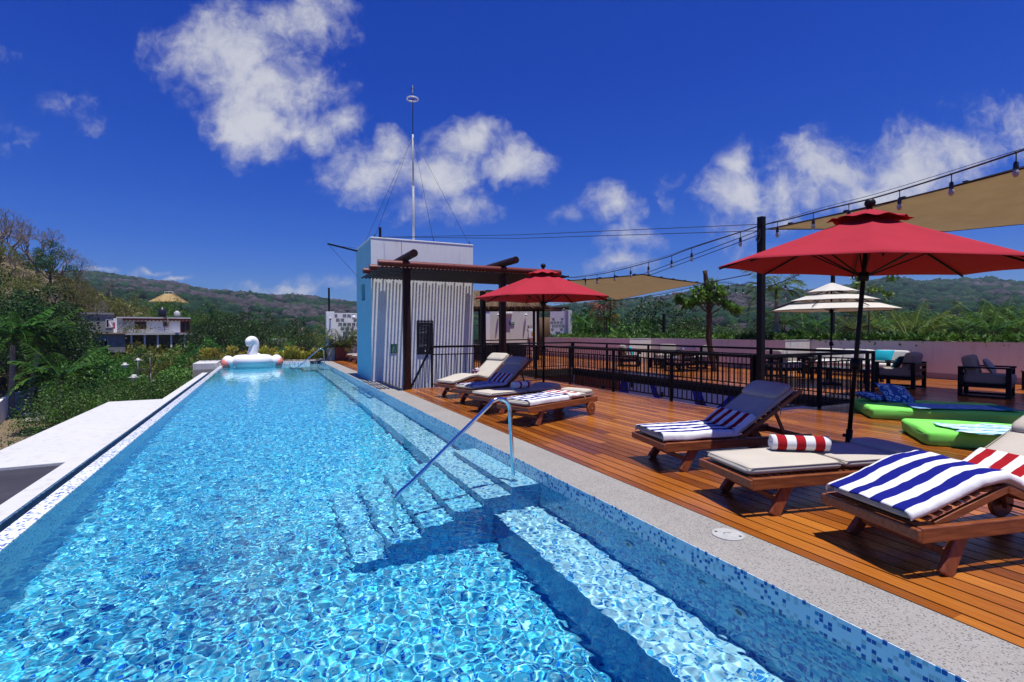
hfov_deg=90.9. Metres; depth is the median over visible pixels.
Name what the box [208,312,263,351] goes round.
tree
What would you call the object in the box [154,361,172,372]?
bush
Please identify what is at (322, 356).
croton plant
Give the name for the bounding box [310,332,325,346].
tree
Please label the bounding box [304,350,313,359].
croton plant
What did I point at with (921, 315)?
palm tree
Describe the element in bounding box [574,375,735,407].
wall mural
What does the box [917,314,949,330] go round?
palm tree
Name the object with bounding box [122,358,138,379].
street lamp
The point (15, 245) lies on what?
bare tree
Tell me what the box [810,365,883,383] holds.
coffee table
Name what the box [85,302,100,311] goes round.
bush
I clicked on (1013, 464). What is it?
beach towel
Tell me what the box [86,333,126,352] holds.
block house
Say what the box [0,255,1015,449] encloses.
ground
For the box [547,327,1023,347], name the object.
ground cover
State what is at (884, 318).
tree
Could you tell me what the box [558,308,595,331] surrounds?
palm tree
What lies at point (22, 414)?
boulder
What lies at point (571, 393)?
beach towel
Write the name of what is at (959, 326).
palm tree
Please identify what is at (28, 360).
tree
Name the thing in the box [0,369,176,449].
bush
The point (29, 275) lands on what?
tree
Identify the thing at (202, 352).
croton plant
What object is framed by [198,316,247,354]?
tree
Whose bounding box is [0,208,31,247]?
bare tree
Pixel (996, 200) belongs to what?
shade sail
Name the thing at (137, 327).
tree
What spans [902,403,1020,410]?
beach towel
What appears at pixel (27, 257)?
tree
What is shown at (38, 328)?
tree
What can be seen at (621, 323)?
tree
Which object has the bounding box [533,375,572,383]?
courtyard wall
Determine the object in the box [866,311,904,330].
palm tree
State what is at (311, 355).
pool handrail
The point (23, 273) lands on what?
bare tree
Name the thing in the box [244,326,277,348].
tree
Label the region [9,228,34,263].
bare tree
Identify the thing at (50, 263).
tree
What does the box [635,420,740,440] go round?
beach towel
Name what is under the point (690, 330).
tree
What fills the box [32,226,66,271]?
bare tree
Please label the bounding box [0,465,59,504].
roof
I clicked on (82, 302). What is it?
tree
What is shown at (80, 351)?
tree
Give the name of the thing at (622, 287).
shade sail
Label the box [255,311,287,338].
tree
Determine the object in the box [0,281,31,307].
tree
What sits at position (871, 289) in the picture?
sapling
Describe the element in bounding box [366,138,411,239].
guy wire
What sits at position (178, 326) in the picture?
white house
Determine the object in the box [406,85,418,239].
mast
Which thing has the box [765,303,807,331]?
palm tree
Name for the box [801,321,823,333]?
tree
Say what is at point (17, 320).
tree
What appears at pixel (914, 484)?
beach towel
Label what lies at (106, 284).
bare tree
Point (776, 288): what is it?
palm tree
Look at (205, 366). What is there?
planter box
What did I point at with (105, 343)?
window
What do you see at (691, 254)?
string lights
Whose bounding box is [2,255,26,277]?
bare tree
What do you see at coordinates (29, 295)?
tree
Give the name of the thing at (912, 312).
tree
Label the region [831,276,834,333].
post
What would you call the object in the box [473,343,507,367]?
railing
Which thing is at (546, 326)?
bamboo door
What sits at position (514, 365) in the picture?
sun lounger
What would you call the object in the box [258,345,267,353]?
croton plant
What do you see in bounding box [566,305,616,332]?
palm tree
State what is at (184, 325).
window
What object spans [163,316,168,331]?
ladder
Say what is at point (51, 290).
tree
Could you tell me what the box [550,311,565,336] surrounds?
breeze wall
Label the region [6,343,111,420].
palm tree
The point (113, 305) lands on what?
tree
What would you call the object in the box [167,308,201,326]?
tree
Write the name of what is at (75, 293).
tree
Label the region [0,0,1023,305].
sky
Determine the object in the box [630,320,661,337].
tree
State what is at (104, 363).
tree
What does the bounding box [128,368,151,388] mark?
street lamp
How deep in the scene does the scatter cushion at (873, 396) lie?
9.56 m
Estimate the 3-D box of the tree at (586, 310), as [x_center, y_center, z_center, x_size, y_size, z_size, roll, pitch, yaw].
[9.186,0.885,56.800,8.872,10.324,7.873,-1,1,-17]
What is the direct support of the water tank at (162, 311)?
on the white house at (178, 326)
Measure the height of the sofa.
0.913 m
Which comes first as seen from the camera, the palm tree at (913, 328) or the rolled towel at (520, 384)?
the rolled towel at (520, 384)
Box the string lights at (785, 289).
[554,274,799,310]
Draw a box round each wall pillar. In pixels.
[325,312,334,359]
[566,310,571,334]
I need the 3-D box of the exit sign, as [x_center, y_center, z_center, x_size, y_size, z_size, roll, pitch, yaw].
[-3.843,0.247,16.382,0.200,0.300,0.013,-1,1,-26]
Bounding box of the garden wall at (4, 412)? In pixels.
[0,387,46,422]
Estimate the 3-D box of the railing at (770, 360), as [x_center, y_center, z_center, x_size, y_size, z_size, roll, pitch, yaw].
[5.288,0.683,16.535,0.060,1.120,11.910,-1,1,-26]
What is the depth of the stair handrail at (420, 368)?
14.19 m
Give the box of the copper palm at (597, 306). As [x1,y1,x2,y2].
[588,298,625,333]
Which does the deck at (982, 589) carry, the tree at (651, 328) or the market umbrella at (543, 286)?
the market umbrella at (543, 286)
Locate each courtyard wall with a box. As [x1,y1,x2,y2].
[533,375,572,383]
[573,375,809,410]
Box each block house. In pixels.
[78,312,116,332]
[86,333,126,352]
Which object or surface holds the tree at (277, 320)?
on the ground at (6, 424)
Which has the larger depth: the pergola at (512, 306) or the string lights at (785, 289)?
the pergola at (512, 306)
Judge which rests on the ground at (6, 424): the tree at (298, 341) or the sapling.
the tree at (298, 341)
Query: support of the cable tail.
hanging from the post at (760, 337)
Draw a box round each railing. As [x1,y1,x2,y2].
[431,345,497,386]
[473,339,529,361]
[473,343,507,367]
[493,342,572,368]
[508,344,754,405]
[573,342,868,396]
[755,351,874,407]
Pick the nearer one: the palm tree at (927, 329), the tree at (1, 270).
the palm tree at (927, 329)
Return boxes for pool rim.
[0,366,221,551]
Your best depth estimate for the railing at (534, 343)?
21.16 m
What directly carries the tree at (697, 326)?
on the ground at (6, 424)
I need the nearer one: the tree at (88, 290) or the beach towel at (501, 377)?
the beach towel at (501, 377)
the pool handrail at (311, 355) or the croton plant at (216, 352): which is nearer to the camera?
the pool handrail at (311, 355)
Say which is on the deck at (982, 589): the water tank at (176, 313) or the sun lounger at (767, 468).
the sun lounger at (767, 468)
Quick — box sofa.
[801,348,908,372]
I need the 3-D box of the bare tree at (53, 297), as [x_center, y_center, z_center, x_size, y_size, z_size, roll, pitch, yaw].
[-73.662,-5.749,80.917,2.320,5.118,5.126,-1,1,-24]
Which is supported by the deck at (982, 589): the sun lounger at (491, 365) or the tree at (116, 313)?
the sun lounger at (491, 365)
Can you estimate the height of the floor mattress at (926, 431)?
0.224 m
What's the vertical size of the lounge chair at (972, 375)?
0.974 m
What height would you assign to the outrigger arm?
1.119 m
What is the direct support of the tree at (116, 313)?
on the ground at (6, 424)
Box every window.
[99,339,108,347]
[106,319,111,327]
[135,322,146,328]
[180,321,189,332]
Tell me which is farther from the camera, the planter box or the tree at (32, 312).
the tree at (32, 312)
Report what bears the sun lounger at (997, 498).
on the deck at (982, 589)
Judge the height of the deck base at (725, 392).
0.255 m
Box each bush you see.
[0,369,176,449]
[7,384,147,443]
[53,371,179,415]
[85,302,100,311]
[127,341,148,352]
[136,363,156,376]
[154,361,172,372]
[177,352,214,376]
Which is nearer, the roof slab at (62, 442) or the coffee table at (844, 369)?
the roof slab at (62, 442)
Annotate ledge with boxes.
[0,372,207,521]
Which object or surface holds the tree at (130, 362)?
on the ground at (6, 424)
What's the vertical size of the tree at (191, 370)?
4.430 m
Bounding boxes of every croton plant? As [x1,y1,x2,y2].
[199,347,208,358]
[205,347,214,360]
[212,347,223,358]
[226,345,238,356]
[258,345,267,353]
[265,348,275,355]
[279,350,288,360]
[284,344,297,358]
[292,349,301,359]
[297,350,307,358]
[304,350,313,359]
[310,348,321,359]
[318,349,327,358]
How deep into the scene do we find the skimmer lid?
3.87 m
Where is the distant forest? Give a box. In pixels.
[54,270,1023,342]
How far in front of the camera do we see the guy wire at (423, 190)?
17.60 m
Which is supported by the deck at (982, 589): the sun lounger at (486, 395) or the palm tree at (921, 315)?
the sun lounger at (486, 395)
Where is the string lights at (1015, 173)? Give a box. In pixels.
[763,148,1023,237]
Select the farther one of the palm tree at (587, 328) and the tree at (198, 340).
the tree at (198, 340)
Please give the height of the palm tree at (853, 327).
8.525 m
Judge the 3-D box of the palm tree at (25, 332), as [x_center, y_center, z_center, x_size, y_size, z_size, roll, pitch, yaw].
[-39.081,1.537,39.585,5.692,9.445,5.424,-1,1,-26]
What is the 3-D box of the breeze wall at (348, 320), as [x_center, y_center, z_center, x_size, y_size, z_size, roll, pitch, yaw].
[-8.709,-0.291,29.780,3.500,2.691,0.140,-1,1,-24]
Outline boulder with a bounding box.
[15,413,31,417]
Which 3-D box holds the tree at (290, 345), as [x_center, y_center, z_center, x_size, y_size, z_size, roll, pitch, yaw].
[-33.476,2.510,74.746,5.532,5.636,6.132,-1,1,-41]
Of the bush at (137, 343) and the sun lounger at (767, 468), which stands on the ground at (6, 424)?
the bush at (137, 343)
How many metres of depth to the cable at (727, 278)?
15.20 m
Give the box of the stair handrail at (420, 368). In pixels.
[411,346,430,388]
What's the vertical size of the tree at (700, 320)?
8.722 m
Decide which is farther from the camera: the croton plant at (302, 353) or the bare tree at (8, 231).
the bare tree at (8, 231)
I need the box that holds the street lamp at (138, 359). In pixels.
[134,353,150,372]
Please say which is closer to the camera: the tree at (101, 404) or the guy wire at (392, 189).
the guy wire at (392, 189)
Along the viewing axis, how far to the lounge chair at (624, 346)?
22.39 m
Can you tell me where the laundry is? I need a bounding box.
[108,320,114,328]
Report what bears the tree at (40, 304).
on the ground at (6, 424)
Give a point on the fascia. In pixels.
(725, 387)
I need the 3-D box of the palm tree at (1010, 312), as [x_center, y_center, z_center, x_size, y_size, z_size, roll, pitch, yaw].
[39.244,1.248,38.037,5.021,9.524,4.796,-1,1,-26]
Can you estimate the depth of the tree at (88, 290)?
90.99 m
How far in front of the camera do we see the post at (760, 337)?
9.21 m
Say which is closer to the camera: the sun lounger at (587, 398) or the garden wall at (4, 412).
the sun lounger at (587, 398)
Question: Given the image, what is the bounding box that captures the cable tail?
[756,229,760,242]
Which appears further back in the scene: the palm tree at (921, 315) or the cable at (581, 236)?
the palm tree at (921, 315)
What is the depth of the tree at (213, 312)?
89.62 m
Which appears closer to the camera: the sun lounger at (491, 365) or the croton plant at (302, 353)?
the sun lounger at (491, 365)
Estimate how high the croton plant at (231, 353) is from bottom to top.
0.999 m
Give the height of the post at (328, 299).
4.149 m
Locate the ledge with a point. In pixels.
(12, 505)
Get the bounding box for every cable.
[399,231,747,238]
[406,224,756,236]
[642,231,756,274]
[649,235,756,282]
[703,274,750,282]
[766,166,1023,229]
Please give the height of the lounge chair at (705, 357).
0.974 m
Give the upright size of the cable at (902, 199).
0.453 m
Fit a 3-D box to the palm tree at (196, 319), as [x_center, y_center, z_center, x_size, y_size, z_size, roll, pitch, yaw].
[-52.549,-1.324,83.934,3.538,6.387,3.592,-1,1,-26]
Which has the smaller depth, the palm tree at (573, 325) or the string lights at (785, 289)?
the string lights at (785, 289)
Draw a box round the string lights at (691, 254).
[563,226,756,284]
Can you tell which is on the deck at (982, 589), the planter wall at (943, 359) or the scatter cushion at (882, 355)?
the planter wall at (943, 359)
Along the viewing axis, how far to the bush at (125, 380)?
29.94 m
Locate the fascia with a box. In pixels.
[530,369,849,403]
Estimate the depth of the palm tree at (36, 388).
44.04 m
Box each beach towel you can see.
[455,381,506,387]
[487,372,512,382]
[500,392,571,405]
[543,390,580,396]
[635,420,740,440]
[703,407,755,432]
[826,450,1023,520]
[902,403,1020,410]
[931,422,1011,434]
[963,447,1023,477]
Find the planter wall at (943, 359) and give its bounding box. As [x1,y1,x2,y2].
[545,337,1023,384]
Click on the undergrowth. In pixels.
(152, 347)
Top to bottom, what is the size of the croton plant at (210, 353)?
0.772 m
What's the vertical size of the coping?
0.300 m
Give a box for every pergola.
[361,249,568,389]
[473,290,568,359]
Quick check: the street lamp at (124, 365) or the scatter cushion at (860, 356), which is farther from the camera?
the street lamp at (124, 365)
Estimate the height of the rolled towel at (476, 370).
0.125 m
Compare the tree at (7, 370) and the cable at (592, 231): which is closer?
the cable at (592, 231)
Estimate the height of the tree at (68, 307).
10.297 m
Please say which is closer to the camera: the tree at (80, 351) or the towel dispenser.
the towel dispenser
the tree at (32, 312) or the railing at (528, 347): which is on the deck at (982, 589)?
the railing at (528, 347)
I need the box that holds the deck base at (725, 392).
[349,359,837,406]
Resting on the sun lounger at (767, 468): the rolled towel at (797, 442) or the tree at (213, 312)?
the rolled towel at (797, 442)
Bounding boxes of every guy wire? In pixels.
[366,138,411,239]
[375,139,411,234]
[413,139,432,236]
[419,148,466,239]
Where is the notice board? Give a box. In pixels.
[417,320,432,354]
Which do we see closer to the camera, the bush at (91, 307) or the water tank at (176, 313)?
the water tank at (176, 313)
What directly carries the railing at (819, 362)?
on the deck at (982, 589)
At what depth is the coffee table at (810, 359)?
18.28 m
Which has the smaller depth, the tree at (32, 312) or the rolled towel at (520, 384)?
the rolled towel at (520, 384)
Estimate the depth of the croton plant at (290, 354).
27.57 m
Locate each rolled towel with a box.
[472,367,479,373]
[510,381,530,388]
[768,434,831,451]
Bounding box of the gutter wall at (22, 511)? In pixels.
[0,373,208,531]
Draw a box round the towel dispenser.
[528,330,532,337]
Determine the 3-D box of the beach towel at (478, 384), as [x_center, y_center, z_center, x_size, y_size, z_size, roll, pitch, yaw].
[-0.676,0.951,11.213,0.958,0.092,0.671,-1,1,-43]
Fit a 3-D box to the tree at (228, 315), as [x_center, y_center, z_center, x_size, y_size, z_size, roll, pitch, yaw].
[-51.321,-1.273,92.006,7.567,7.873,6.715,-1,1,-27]
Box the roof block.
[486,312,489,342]
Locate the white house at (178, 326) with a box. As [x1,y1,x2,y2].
[116,317,195,347]
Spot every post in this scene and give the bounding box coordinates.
[328,288,329,311]
[480,291,485,365]
[662,314,665,333]
[756,216,765,380]
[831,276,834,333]
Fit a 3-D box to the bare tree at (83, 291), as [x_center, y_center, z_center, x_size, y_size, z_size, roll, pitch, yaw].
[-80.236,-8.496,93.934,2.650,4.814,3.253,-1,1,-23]
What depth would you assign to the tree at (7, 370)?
51.88 m
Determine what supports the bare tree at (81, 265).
on the ground at (6, 424)
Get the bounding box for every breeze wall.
[334,313,356,358]
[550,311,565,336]
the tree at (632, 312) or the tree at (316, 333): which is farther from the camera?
the tree at (316, 333)
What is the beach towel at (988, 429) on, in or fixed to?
on the floor mattress at (926, 431)
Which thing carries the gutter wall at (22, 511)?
attached to the ledge
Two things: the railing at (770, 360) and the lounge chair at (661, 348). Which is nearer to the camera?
the railing at (770, 360)
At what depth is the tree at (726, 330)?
94.92 m
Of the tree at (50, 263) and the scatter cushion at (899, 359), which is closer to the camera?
the scatter cushion at (899, 359)
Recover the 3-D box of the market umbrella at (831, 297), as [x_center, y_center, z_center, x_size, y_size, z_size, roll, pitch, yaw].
[9.248,-0.220,14.592,3.117,2.967,3.117,-1,1,-20]
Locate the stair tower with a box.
[356,237,473,388]
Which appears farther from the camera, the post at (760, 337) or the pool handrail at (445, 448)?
the post at (760, 337)
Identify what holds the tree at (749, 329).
on the ground at (6, 424)
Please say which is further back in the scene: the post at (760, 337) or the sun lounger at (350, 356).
the sun lounger at (350, 356)
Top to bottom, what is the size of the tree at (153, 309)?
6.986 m
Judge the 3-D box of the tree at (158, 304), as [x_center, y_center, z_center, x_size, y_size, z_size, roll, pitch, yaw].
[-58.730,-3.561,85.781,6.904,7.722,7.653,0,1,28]
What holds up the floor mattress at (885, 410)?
on the deck at (982, 589)
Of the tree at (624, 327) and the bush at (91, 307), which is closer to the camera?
the tree at (624, 327)
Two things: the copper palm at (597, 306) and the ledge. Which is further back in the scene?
the copper palm at (597, 306)
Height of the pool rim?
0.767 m
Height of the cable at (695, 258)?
0.256 m
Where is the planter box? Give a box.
[193,359,327,377]
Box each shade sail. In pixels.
[567,274,701,299]
[768,167,1023,231]
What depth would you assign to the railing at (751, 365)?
12.18 m
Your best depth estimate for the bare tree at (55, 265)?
107.77 m
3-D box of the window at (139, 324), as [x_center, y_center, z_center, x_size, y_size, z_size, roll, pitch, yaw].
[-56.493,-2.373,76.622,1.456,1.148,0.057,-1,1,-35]
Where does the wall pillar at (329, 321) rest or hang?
on the deck base at (725, 392)
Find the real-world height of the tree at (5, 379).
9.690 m
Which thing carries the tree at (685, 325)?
on the ground at (6, 424)
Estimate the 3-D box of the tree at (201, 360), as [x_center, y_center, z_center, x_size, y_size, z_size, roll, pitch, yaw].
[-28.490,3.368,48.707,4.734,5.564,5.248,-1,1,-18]
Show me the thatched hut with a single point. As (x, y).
(164, 298)
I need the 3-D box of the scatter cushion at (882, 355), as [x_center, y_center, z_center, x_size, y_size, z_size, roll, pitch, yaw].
[12.230,0.474,16.585,0.150,0.400,0.580,30,-12,-24]
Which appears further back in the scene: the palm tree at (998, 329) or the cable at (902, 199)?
the palm tree at (998, 329)
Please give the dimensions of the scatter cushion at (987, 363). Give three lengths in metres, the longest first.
0.420 x 0.420 x 0.150 m
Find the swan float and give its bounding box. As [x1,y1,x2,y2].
[221,336,282,367]
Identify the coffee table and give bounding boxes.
[649,357,676,368]
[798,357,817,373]
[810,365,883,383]
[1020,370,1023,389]
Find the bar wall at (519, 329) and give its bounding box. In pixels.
[490,311,536,355]
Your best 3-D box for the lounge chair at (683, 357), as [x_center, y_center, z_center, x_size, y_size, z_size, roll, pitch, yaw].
[6.651,0.689,19.870,1.038,0.974,0.958,-1,1,-36]
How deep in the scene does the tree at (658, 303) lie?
50.06 m
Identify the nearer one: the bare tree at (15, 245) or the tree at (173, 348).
the tree at (173, 348)
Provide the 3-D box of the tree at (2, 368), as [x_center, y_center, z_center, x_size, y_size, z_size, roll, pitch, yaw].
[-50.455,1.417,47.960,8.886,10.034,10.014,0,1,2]
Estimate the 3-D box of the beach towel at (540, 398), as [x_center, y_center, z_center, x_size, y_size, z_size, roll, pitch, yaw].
[0.462,1.013,8.921,0.675,0.106,1.231,1,1,44]
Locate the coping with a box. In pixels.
[322,360,1023,681]
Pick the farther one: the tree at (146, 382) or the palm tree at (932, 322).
the palm tree at (932, 322)
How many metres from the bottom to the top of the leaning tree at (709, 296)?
4.205 m
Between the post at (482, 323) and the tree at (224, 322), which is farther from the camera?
the tree at (224, 322)
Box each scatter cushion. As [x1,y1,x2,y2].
[849,349,869,359]
[855,392,886,401]
[874,382,914,402]
[875,350,894,360]
[891,356,903,367]
[983,358,996,373]
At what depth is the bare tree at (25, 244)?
98.77 m
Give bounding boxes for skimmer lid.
[711,528,744,540]
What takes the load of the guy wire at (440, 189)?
attached to the mast
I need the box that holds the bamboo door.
[539,316,549,355]
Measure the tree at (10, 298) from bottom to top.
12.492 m
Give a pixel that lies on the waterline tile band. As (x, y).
(900, 662)
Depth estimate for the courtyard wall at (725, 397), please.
16.13 m
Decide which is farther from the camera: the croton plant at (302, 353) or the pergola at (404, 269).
the croton plant at (302, 353)
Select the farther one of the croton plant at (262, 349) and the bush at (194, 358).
the bush at (194, 358)
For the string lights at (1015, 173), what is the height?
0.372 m
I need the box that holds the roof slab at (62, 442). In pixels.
[0,399,160,470]
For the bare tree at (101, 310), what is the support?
on the ground at (6, 424)
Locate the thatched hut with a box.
[149,291,188,310]
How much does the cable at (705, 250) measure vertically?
0.333 m
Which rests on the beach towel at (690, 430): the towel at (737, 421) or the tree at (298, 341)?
the towel at (737, 421)
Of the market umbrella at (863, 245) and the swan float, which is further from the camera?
the swan float
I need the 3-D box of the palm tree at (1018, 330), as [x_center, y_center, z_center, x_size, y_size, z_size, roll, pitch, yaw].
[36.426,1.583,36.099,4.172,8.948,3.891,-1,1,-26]
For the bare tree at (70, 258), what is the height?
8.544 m
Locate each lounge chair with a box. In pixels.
[618,345,640,366]
[655,344,676,364]
[663,347,698,371]
[688,345,717,369]
[765,350,806,377]
[875,352,926,389]
[957,354,1016,398]
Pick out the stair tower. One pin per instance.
(446, 308)
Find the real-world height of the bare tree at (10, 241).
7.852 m
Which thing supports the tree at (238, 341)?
on the ground at (6, 424)
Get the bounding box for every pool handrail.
[295,348,324,369]
[394,397,514,497]
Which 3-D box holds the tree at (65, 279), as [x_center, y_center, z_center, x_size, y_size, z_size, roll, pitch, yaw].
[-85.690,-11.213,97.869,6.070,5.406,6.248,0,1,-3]
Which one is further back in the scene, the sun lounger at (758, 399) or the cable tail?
the cable tail
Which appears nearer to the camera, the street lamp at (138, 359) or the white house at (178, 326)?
the street lamp at (138, 359)
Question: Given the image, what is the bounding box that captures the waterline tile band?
[283,361,967,681]
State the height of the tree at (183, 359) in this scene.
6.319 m
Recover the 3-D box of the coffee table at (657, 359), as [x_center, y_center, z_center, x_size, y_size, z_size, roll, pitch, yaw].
[6.466,0.937,21.499,0.900,0.420,1.000,-1,1,-16]
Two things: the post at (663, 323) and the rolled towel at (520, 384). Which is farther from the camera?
the post at (663, 323)
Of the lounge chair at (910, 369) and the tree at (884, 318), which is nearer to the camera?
the lounge chair at (910, 369)
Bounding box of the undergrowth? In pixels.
[0,248,294,414]
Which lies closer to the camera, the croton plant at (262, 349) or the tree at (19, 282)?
the croton plant at (262, 349)
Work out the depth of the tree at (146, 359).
60.23 m
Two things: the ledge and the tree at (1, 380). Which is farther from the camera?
the tree at (1, 380)
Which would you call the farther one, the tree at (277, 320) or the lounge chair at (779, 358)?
the tree at (277, 320)
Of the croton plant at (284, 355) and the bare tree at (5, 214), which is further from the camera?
the bare tree at (5, 214)
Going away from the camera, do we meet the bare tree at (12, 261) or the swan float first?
the swan float
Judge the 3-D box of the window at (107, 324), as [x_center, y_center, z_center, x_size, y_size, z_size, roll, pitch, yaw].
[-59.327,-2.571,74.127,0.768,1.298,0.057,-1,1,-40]
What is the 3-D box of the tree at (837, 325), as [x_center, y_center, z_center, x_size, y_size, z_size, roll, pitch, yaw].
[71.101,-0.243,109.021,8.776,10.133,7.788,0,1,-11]
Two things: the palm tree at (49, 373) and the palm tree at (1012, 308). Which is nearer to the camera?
the palm tree at (49, 373)
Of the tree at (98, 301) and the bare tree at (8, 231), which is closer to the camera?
the tree at (98, 301)
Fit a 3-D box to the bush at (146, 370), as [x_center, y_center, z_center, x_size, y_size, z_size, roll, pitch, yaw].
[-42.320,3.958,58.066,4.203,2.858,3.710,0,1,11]
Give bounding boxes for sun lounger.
[345,354,356,361]
[434,353,511,397]
[452,356,533,403]
[468,382,560,413]
[497,387,597,425]
[632,380,811,471]
[699,437,923,515]
[821,415,1023,577]
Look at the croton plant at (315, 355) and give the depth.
28.17 m
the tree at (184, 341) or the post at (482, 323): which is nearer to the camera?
the post at (482, 323)
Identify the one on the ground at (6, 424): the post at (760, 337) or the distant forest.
the distant forest
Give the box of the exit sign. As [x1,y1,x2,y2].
[391,344,396,352]
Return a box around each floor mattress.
[854,398,1023,423]
[901,418,1011,448]
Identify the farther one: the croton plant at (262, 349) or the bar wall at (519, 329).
the bar wall at (519, 329)
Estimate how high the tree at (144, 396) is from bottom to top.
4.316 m
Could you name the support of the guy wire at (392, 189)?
attached to the mast
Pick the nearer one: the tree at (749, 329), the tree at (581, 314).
the tree at (581, 314)
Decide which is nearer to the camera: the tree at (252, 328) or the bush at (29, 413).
the bush at (29, 413)
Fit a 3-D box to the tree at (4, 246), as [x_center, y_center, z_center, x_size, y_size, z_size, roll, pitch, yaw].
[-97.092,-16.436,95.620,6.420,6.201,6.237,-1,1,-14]
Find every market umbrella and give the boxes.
[475,263,608,381]
[717,198,1023,442]
[770,282,903,385]
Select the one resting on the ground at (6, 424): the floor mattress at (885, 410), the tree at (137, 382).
the tree at (137, 382)
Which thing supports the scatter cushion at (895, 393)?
on the floor mattress at (885, 410)
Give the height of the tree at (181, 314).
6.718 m
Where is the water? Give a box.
[0,363,908,681]
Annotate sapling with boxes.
[844,275,899,334]
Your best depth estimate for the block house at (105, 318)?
73.69 m
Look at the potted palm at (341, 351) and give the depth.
28.13 m
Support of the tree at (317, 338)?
on the ground at (6, 424)
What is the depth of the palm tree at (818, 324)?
44.87 m
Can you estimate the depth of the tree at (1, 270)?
86.92 m
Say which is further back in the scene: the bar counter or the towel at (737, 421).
the bar counter
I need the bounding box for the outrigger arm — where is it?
[327,243,357,276]
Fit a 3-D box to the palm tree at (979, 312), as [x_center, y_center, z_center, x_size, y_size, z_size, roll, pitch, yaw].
[37.155,1.315,39.978,4.597,9.335,4.234,-1,1,-26]
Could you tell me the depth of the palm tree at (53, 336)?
41.27 m
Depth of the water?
3.56 m
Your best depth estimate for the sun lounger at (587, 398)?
8.74 m
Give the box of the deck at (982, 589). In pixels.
[330,356,1023,648]
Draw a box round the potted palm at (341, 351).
[316,316,356,360]
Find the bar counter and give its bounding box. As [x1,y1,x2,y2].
[474,344,527,360]
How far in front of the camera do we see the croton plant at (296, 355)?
27.75 m
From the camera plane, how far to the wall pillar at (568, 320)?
31.94 m
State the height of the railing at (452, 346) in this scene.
1.180 m
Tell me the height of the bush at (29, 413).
4.366 m
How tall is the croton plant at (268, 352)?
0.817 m
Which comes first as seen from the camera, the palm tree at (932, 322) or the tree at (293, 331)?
the palm tree at (932, 322)
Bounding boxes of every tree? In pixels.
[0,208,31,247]
[0,216,27,241]
[0,216,45,261]
[0,240,25,268]
[0,266,45,290]
[0,267,9,277]
[0,271,26,314]
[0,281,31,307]
[0,299,77,388]
[0,300,59,387]
[0,302,63,417]
[0,304,20,389]
[0,307,46,394]
[0,307,53,377]
[0,307,76,362]
[0,307,83,412]
[0,315,76,407]
[0,348,5,389]
[1,228,24,259]
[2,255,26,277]
[3,232,48,274]
[3,274,56,296]
[4,289,42,317]
[6,302,113,370]
[6,317,112,387]
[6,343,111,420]
[7,282,107,381]
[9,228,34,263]
[11,269,33,285]
[14,248,58,268]
[20,295,54,318]
[24,323,118,393]
[25,239,80,287]
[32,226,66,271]
[36,346,129,403]
[40,291,60,303]
[42,283,83,301]
[47,246,69,277]
[48,389,168,427]
[52,271,92,287]
[55,247,80,280]
[58,280,99,302]
[70,256,97,279]
[72,294,102,310]
[74,284,87,305]
[81,392,165,413]
[85,300,110,312]
[87,295,114,312]
[92,300,134,317]
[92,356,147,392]
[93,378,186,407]
[96,291,152,316]
[102,279,117,302]
[110,349,148,375]
[117,312,161,339]
[123,375,158,390]
[129,345,167,371]
[129,373,157,398]
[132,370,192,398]
[135,300,173,316]
[141,298,188,316]
[154,305,193,328]
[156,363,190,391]
[158,343,192,367]
[163,363,192,383]
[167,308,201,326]
[174,334,224,368]
[177,322,213,346]
[181,315,236,353]
[187,314,206,328]
[192,301,228,330]
[192,354,221,376]
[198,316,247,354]
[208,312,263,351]
[220,309,277,352]
[220,313,245,335]
[223,328,261,352]
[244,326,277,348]
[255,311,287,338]
[269,317,319,351]
[271,340,298,359]
[272,318,289,329]
[283,327,323,352]
[283,334,313,350]
[305,328,323,346]
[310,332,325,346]
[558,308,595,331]
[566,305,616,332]
[572,310,592,331]
[577,304,613,333]
[602,311,654,337]
[605,316,631,330]
[619,302,671,332]
[622,297,694,333]
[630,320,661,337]
[666,317,705,332]
[667,325,700,333]
[672,270,744,371]
[672,319,700,332]
[681,314,715,332]
[713,320,743,334]
[738,319,772,334]
[740,270,807,333]
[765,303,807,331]
[799,312,836,332]
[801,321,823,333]
[823,317,852,333]
[828,314,879,334]
[843,312,876,333]
[864,299,961,334]
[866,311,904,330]
[874,313,897,330]
[879,303,946,333]
[890,308,948,334]
[907,310,936,324]
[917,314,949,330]
[931,308,998,334]
[948,300,1012,333]
[958,310,1023,334]
[973,296,1023,331]
[986,309,1023,333]
[991,304,1023,332]
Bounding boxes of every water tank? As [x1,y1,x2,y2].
[158,307,166,316]
[174,311,179,316]
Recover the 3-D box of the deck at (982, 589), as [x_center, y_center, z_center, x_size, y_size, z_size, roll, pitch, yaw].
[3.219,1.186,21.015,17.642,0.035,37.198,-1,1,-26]
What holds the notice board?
attached to the stair tower

